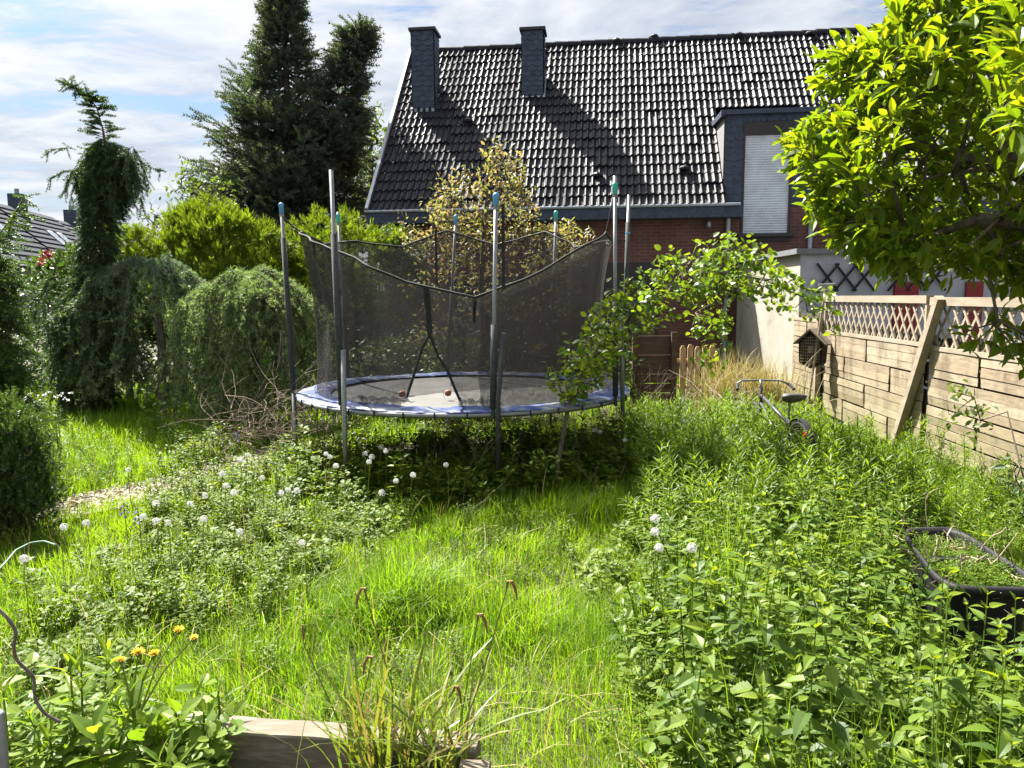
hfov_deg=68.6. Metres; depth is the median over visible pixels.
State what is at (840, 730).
nettle
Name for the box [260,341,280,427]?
leafy herb
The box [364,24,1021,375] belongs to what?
brick house
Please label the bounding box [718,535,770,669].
nettle
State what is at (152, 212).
airy tree
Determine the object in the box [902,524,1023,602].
tub weeds
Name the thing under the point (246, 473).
dandelion clock
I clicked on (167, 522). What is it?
dandelion clock
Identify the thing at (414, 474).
dandelion clock
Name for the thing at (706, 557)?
nettle
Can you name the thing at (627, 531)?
lawn weeds
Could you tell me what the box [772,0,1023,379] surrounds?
broadleaf tree
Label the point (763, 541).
nettle
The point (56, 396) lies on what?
white flowered weed
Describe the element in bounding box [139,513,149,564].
dandelion clock
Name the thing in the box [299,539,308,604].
dandelion clock
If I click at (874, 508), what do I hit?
nettle
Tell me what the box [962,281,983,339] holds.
door
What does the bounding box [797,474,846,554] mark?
nettle
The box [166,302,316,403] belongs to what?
garden shrub
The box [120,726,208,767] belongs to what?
bed weed
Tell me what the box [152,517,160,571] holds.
dandelion clock
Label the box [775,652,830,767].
nettle
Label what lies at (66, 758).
bed weed
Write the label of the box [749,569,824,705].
nettle
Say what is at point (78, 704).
lily shoot
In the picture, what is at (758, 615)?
nettle
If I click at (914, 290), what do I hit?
door
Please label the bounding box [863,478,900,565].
nettle
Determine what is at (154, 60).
sky
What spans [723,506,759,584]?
nettle
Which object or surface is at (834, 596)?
nettle
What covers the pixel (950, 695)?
nettle
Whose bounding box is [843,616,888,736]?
nettle
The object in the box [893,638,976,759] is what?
nettle
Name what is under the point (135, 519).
bluebell
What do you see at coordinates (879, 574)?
nettle
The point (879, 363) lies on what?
board fence
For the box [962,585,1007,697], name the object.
nettle
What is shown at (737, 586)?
nettle
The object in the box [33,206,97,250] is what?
terraced house
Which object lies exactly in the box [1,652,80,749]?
bed weed
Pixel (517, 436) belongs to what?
leafy herb
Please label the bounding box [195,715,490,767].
raised bed
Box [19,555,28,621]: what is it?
dandelion clock
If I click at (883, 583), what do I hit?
nettle
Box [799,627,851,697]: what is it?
nettle
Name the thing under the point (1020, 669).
nettle
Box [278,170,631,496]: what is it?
trampoline
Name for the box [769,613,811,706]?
nettle
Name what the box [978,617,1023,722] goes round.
nettle
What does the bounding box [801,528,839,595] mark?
nettle
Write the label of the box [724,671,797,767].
nettle
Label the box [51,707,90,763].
bed weed
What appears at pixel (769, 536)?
nettle
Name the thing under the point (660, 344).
wooden screen
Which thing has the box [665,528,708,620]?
nettle
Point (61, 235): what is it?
window
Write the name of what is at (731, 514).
nettle
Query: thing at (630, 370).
garden shrub
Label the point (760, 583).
nettle
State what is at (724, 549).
nettle
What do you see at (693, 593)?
nettle
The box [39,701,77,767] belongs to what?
bed weed
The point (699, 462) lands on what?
lush weeds
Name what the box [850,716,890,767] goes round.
nettle
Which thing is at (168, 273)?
weeping cedar
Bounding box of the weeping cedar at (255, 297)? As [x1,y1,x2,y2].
[142,261,339,431]
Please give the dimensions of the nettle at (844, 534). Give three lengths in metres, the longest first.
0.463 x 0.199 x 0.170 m
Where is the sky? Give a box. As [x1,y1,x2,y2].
[0,0,990,264]
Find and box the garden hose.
[0,540,56,568]
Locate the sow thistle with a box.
[66,625,198,765]
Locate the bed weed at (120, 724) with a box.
[104,704,137,766]
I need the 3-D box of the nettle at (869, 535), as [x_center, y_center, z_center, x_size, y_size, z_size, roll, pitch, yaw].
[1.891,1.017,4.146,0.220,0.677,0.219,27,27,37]
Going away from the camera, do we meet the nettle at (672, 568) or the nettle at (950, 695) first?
the nettle at (950, 695)
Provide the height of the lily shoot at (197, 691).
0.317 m
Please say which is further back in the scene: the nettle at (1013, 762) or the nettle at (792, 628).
the nettle at (792, 628)
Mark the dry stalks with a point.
(566, 744)
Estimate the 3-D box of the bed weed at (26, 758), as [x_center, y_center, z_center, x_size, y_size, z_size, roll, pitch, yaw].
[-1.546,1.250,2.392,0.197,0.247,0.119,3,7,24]
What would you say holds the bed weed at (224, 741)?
on the raised bed
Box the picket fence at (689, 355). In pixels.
[676,344,717,400]
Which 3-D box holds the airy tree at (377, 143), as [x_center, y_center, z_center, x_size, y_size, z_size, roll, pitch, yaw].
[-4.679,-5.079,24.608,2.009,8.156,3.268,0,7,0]
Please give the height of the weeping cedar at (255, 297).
2.427 m
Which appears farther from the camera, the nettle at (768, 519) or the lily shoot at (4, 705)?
the nettle at (768, 519)
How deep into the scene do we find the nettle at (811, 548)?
3.77 m
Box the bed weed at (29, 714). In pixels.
[7,703,73,762]
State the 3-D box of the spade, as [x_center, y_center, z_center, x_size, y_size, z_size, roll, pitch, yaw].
[4.501,-0.452,11.062,0.452,2.059,0.050,-1,7,-5]
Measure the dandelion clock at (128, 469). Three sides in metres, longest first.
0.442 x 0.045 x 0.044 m
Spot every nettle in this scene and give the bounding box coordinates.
[656,588,696,658]
[657,595,731,767]
[659,521,698,634]
[664,561,722,685]
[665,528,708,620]
[673,479,718,632]
[673,583,708,667]
[689,566,731,670]
[693,546,721,595]
[695,649,727,741]
[696,665,732,756]
[702,539,768,698]
[707,543,726,587]
[715,492,745,576]
[716,593,752,655]
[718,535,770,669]
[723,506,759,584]
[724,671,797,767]
[727,547,801,745]
[732,552,756,622]
[738,585,775,692]
[739,731,778,767]
[746,509,780,572]
[746,567,787,654]
[749,491,795,580]
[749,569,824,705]
[749,585,787,655]
[749,597,806,737]
[754,552,779,585]
[755,524,790,613]
[762,506,781,579]
[762,531,790,581]
[764,495,798,563]
[764,540,802,613]
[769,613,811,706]
[770,589,845,767]
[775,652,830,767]
[776,523,831,603]
[780,551,823,650]
[783,449,832,579]
[784,482,826,550]
[785,485,828,562]
[788,537,814,587]
[788,542,844,674]
[789,570,873,767]
[795,525,831,604]
[796,633,820,711]
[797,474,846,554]
[798,578,858,743]
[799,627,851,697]
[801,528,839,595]
[802,538,837,608]
[808,574,843,644]
[818,496,850,555]
[822,564,850,609]
[825,532,847,564]
[832,512,853,570]
[833,523,854,550]
[835,659,895,767]
[836,502,878,585]
[837,514,881,581]
[843,518,891,657]
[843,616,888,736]
[844,625,905,757]
[846,680,877,764]
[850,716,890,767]
[854,498,895,551]
[854,502,909,624]
[860,506,896,599]
[862,557,888,605]
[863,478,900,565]
[863,544,909,663]
[864,557,896,641]
[865,610,916,721]
[886,541,914,649]
[892,642,927,720]
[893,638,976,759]
[894,603,937,693]
[897,735,928,767]
[904,649,956,767]
[905,660,979,764]
[908,750,964,767]
[910,635,978,736]
[912,563,973,767]
[913,512,995,676]
[920,613,975,720]
[922,642,969,727]
[958,642,1023,767]
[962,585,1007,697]
[964,699,1023,767]
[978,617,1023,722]
[988,729,1023,767]
[995,591,1023,694]
[997,658,1023,767]
[1000,636,1023,689]
[1012,613,1023,701]
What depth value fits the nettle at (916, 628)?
3.16 m
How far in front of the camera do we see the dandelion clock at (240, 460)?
6.40 m
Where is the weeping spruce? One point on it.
(108, 185)
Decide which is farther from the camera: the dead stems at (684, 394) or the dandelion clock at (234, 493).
the dead stems at (684, 394)
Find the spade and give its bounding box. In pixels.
[802,283,834,415]
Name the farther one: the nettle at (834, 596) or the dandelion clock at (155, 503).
the dandelion clock at (155, 503)
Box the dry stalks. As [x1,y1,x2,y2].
[0,426,1023,767]
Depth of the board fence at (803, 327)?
12.44 m
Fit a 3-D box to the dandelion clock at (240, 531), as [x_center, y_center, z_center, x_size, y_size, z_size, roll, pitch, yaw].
[-1.620,1.084,4.508,0.043,0.441,0.043,-1,6,9]
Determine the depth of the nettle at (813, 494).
4.50 m
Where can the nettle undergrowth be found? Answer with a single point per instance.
(909, 684)
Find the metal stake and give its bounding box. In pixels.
[0,709,9,767]
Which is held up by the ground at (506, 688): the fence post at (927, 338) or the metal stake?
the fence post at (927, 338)
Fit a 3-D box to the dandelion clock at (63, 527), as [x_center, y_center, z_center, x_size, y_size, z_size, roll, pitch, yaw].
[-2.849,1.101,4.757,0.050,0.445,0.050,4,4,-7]
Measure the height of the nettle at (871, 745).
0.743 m
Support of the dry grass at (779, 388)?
on the ground at (506, 688)
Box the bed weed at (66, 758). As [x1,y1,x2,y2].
[9,733,116,767]
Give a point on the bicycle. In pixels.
(789, 398)
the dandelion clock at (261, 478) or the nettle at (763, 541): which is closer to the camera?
the nettle at (763, 541)
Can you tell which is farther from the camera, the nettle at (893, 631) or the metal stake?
the nettle at (893, 631)
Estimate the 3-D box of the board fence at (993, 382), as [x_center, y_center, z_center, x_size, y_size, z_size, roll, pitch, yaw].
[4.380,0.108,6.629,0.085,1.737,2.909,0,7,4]
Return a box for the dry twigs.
[877,488,1023,615]
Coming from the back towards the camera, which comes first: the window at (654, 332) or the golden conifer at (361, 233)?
the window at (654, 332)
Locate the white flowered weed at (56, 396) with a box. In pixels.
[27,390,71,461]
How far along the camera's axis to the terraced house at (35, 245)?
49.66 m
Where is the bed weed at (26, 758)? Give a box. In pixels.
[10,741,53,767]
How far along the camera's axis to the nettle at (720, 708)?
2.69 m
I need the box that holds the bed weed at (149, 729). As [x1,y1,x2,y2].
[123,717,173,764]
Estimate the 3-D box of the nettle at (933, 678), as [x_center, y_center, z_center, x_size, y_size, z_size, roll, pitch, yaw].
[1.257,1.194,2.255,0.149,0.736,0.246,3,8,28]
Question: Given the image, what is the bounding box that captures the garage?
[735,248,1023,400]
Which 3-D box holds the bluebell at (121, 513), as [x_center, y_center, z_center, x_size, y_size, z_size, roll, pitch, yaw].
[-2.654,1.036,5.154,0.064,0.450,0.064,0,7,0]
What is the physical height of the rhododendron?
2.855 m
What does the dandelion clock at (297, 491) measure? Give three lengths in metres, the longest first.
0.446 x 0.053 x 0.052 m
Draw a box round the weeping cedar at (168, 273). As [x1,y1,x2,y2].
[37,253,251,413]
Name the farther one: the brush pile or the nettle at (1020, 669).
the brush pile
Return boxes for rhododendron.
[34,241,118,302]
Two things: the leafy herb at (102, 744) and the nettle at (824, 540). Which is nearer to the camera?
the leafy herb at (102, 744)
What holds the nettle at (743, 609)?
on the ground at (506, 688)
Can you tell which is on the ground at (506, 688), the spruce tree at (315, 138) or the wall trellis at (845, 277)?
the spruce tree at (315, 138)
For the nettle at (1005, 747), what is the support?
on the ground at (506, 688)
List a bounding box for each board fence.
[791,313,825,402]
[822,295,932,451]
[924,297,1023,493]
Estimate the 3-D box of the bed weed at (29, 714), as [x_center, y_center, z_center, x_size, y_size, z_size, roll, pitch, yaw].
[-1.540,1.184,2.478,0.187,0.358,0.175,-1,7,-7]
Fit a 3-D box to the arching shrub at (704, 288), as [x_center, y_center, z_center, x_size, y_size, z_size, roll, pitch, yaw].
[2.030,-0.242,7.301,3.607,2.440,1.354,-2,7,-17]
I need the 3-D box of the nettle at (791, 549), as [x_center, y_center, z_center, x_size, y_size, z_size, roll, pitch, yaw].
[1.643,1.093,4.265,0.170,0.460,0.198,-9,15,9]
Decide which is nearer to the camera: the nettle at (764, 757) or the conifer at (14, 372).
the nettle at (764, 757)
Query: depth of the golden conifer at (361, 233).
13.90 m
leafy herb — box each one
[7,699,125,767]
[80,710,191,767]
[137,381,169,436]
[153,695,234,767]
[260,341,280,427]
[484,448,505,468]
[501,426,524,470]
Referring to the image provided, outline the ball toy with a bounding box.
[444,390,451,395]
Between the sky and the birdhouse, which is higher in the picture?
the sky
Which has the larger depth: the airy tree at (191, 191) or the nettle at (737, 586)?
the airy tree at (191, 191)
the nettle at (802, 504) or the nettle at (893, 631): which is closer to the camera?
the nettle at (893, 631)
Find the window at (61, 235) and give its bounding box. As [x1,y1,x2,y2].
[56,232,73,245]
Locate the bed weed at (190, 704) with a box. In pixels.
[138,673,222,761]
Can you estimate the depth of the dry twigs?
3.94 m
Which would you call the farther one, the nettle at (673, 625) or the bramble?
the bramble
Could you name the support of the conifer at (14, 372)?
on the ground at (506, 688)
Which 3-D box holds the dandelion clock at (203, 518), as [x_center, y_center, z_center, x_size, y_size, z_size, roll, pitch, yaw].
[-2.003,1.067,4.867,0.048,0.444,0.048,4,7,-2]
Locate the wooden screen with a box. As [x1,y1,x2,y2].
[631,332,676,412]
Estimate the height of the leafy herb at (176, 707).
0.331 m
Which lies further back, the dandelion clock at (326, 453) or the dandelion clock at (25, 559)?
the dandelion clock at (326, 453)
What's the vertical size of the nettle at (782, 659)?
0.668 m
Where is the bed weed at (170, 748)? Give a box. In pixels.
[137,733,219,767]
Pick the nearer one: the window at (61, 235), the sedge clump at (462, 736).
the sedge clump at (462, 736)
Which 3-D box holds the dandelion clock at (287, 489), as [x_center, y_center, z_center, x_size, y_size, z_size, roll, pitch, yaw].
[-1.558,0.946,5.367,0.043,0.441,0.042,-5,12,23]
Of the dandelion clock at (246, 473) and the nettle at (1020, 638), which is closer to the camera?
the nettle at (1020, 638)
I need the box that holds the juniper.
[0,384,74,532]
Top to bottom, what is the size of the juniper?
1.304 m
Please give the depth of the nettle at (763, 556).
4.03 m
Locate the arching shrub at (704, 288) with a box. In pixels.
[547,230,842,491]
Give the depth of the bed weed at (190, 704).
2.52 m
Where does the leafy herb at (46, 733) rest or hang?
on the raised bed
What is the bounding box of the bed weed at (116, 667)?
[90,643,164,742]
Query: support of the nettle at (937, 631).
on the ground at (506, 688)
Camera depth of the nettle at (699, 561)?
3.59 m
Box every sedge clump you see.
[245,587,491,767]
[366,580,549,767]
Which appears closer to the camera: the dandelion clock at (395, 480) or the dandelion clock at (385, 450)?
the dandelion clock at (395, 480)
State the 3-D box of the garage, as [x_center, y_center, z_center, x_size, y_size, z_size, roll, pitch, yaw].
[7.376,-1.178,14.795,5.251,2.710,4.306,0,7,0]
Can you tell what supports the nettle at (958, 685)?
on the ground at (506, 688)
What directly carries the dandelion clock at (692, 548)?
on the nettle undergrowth
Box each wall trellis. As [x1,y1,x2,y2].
[816,263,874,291]
[887,264,946,290]
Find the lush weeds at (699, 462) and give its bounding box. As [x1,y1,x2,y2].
[39,387,1023,561]
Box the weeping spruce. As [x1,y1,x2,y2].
[22,75,166,420]
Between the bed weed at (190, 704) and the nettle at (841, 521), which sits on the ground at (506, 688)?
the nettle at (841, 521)
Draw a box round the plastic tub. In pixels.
[905,527,1023,671]
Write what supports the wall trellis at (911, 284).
attached to the garage
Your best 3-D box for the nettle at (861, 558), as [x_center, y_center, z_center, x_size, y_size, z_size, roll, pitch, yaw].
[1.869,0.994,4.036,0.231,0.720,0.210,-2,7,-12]
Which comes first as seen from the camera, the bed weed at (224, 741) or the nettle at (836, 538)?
the bed weed at (224, 741)
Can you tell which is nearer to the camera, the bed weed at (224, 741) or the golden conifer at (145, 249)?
the bed weed at (224, 741)
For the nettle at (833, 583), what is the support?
on the ground at (506, 688)
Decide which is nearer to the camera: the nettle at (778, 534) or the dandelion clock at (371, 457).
the nettle at (778, 534)
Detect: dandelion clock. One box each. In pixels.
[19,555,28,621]
[60,523,68,569]
[82,519,92,581]
[125,467,132,508]
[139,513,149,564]
[152,500,160,554]
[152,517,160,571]
[165,519,172,569]
[187,501,192,539]
[200,515,207,559]
[202,492,207,552]
[219,471,224,517]
[223,483,228,515]
[230,489,237,533]
[236,528,244,595]
[237,457,242,496]
[245,453,248,491]
[259,475,264,516]
[278,490,285,534]
[285,487,299,534]
[293,487,301,538]
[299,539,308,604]
[324,452,327,484]
[333,463,338,514]
[362,451,367,498]
[366,454,374,502]
[366,459,371,508]
[378,489,384,545]
[383,448,388,493]
[393,478,398,532]
[410,472,415,522]
[443,462,448,513]
[650,514,659,596]
[650,527,659,600]
[650,543,663,630]
[687,543,696,590]
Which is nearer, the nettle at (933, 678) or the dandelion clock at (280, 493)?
the nettle at (933, 678)
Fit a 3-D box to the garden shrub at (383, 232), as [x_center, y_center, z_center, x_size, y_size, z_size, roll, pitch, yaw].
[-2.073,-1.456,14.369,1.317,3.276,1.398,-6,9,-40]
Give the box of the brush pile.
[159,332,374,466]
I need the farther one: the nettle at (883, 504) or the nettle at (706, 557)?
the nettle at (883, 504)
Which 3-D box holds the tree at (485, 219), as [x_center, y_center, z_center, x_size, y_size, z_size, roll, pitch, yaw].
[-0.442,-1.635,11.567,3.588,4.258,2.060,0,7,0]
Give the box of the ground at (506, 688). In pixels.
[0,334,1023,767]
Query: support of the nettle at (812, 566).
on the ground at (506, 688)
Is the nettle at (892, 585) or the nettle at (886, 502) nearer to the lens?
the nettle at (892, 585)
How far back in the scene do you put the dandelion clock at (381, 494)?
5.22 m
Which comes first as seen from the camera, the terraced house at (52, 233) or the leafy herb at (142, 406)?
the leafy herb at (142, 406)
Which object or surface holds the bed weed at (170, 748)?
on the raised bed
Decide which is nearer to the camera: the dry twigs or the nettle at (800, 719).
the nettle at (800, 719)
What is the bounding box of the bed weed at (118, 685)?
[91,678,175,742]
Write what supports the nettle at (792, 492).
on the ground at (506, 688)
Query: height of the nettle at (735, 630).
0.851 m
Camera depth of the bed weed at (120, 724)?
2.44 m
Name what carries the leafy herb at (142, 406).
on the ground at (506, 688)
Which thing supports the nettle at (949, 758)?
on the ground at (506, 688)
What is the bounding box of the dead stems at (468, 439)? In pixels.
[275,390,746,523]
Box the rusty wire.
[0,608,60,722]
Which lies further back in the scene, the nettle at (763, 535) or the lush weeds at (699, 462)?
the lush weeds at (699, 462)
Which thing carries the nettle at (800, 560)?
on the ground at (506, 688)
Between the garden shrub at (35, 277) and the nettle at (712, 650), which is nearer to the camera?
the nettle at (712, 650)
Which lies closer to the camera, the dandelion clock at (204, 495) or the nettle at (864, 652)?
the nettle at (864, 652)
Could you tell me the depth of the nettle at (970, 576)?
3.24 m
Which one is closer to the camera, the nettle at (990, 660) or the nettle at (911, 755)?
the nettle at (911, 755)
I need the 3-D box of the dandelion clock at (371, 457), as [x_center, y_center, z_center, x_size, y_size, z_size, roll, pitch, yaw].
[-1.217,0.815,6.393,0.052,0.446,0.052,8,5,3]
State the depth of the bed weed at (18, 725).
2.62 m
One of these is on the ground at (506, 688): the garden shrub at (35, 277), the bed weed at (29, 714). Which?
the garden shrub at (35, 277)
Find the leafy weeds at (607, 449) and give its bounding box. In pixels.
[0,408,675,717]
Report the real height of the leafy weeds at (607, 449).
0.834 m
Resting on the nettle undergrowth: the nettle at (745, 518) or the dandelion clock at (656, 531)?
the dandelion clock at (656, 531)
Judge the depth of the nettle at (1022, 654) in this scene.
2.73 m
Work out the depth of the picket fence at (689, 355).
12.22 m
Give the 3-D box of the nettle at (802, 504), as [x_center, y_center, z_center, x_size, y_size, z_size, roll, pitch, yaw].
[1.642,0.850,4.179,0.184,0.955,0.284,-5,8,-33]
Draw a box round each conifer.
[0,192,65,448]
[99,221,169,397]
[135,188,305,354]
[272,203,409,355]
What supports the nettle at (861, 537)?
on the ground at (506, 688)
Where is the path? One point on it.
(114, 491)
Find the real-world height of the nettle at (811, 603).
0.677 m
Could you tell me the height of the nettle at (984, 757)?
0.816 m
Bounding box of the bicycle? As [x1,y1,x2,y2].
[736,379,815,468]
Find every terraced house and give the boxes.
[0,188,79,264]
[0,211,59,322]
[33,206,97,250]
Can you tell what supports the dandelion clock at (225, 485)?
on the ground at (506, 688)
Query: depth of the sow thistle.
2.48 m
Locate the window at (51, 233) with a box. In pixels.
[46,230,64,244]
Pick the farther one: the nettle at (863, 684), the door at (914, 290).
the door at (914, 290)
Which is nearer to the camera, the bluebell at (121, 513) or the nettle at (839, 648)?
the nettle at (839, 648)
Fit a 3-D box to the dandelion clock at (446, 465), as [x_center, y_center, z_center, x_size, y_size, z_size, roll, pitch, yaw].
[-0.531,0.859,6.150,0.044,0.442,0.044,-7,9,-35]
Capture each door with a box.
[889,282,918,379]
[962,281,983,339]
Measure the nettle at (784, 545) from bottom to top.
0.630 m
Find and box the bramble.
[927,377,1023,528]
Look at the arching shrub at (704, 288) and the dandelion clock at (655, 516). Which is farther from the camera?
the arching shrub at (704, 288)
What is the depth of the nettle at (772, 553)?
3.70 m
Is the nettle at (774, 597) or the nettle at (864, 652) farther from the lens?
the nettle at (774, 597)
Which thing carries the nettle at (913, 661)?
on the ground at (506, 688)
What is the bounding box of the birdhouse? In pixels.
[793,328,831,367]
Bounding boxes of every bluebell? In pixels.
[119,503,128,544]
[133,508,142,558]
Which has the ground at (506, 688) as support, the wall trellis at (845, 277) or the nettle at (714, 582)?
the nettle at (714, 582)
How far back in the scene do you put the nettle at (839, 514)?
4.53 m
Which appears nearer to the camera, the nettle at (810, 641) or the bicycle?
the nettle at (810, 641)
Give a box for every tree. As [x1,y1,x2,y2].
[131,189,164,238]
[162,160,236,261]
[165,0,384,364]
[345,95,387,228]
[391,135,595,361]
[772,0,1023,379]
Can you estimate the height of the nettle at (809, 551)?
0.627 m
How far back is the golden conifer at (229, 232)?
13.28 m
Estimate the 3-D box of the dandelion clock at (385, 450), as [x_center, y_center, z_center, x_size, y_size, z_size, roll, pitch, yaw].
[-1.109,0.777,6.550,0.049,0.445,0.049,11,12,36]
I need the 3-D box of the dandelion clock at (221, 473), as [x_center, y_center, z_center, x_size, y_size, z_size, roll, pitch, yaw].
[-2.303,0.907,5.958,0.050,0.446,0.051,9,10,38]
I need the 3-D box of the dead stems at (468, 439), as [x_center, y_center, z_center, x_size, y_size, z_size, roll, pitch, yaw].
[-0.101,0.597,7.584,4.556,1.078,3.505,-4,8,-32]
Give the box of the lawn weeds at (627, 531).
[173,484,724,767]
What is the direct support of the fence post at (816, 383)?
on the ground at (506, 688)
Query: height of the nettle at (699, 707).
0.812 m
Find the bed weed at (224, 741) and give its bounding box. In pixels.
[191,703,238,767]
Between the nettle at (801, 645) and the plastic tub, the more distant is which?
the plastic tub
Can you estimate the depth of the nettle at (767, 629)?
2.67 m
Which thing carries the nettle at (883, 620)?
on the ground at (506, 688)
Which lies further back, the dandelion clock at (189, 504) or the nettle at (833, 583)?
the dandelion clock at (189, 504)
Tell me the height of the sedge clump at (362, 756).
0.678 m
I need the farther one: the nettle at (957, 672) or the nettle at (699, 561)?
the nettle at (699, 561)
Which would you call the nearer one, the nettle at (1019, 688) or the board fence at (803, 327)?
the nettle at (1019, 688)
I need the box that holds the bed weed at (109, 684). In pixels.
[65,677,181,744]
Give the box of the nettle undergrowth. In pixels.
[604,447,1023,767]
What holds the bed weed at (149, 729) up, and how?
on the raised bed
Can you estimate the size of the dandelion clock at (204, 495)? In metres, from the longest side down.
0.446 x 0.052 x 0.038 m
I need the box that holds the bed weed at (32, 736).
[11,712,131,767]
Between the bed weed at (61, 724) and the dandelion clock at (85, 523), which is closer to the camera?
the bed weed at (61, 724)
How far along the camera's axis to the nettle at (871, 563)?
4.03 m
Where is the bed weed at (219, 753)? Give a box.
[143,700,246,767]
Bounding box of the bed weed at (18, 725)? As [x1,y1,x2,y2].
[8,698,32,767]
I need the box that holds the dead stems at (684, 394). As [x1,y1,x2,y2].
[612,357,722,415]
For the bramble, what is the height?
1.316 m
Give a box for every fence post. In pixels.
[813,317,822,409]
[889,296,945,445]
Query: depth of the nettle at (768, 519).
4.27 m
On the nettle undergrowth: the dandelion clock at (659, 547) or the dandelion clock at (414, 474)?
the dandelion clock at (659, 547)
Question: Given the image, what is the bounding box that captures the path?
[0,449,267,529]
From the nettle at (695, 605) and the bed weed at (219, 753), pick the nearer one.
the bed weed at (219, 753)
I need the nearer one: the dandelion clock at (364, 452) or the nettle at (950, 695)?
the nettle at (950, 695)
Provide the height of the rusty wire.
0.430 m
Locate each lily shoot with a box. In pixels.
[0,669,48,767]
[22,630,142,767]
[180,676,250,764]
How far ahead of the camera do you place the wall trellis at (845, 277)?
12.62 m
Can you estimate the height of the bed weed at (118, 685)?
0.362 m
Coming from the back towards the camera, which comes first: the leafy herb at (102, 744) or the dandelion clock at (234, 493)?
the dandelion clock at (234, 493)
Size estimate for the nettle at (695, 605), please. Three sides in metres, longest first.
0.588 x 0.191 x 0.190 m
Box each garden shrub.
[0,248,191,397]
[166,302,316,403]
[328,343,648,421]
[376,221,423,277]
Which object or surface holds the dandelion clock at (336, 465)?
on the ground at (506, 688)
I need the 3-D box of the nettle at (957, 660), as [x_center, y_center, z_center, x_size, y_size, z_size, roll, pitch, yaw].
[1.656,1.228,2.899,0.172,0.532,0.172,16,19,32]
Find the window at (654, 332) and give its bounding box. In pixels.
[602,284,658,341]

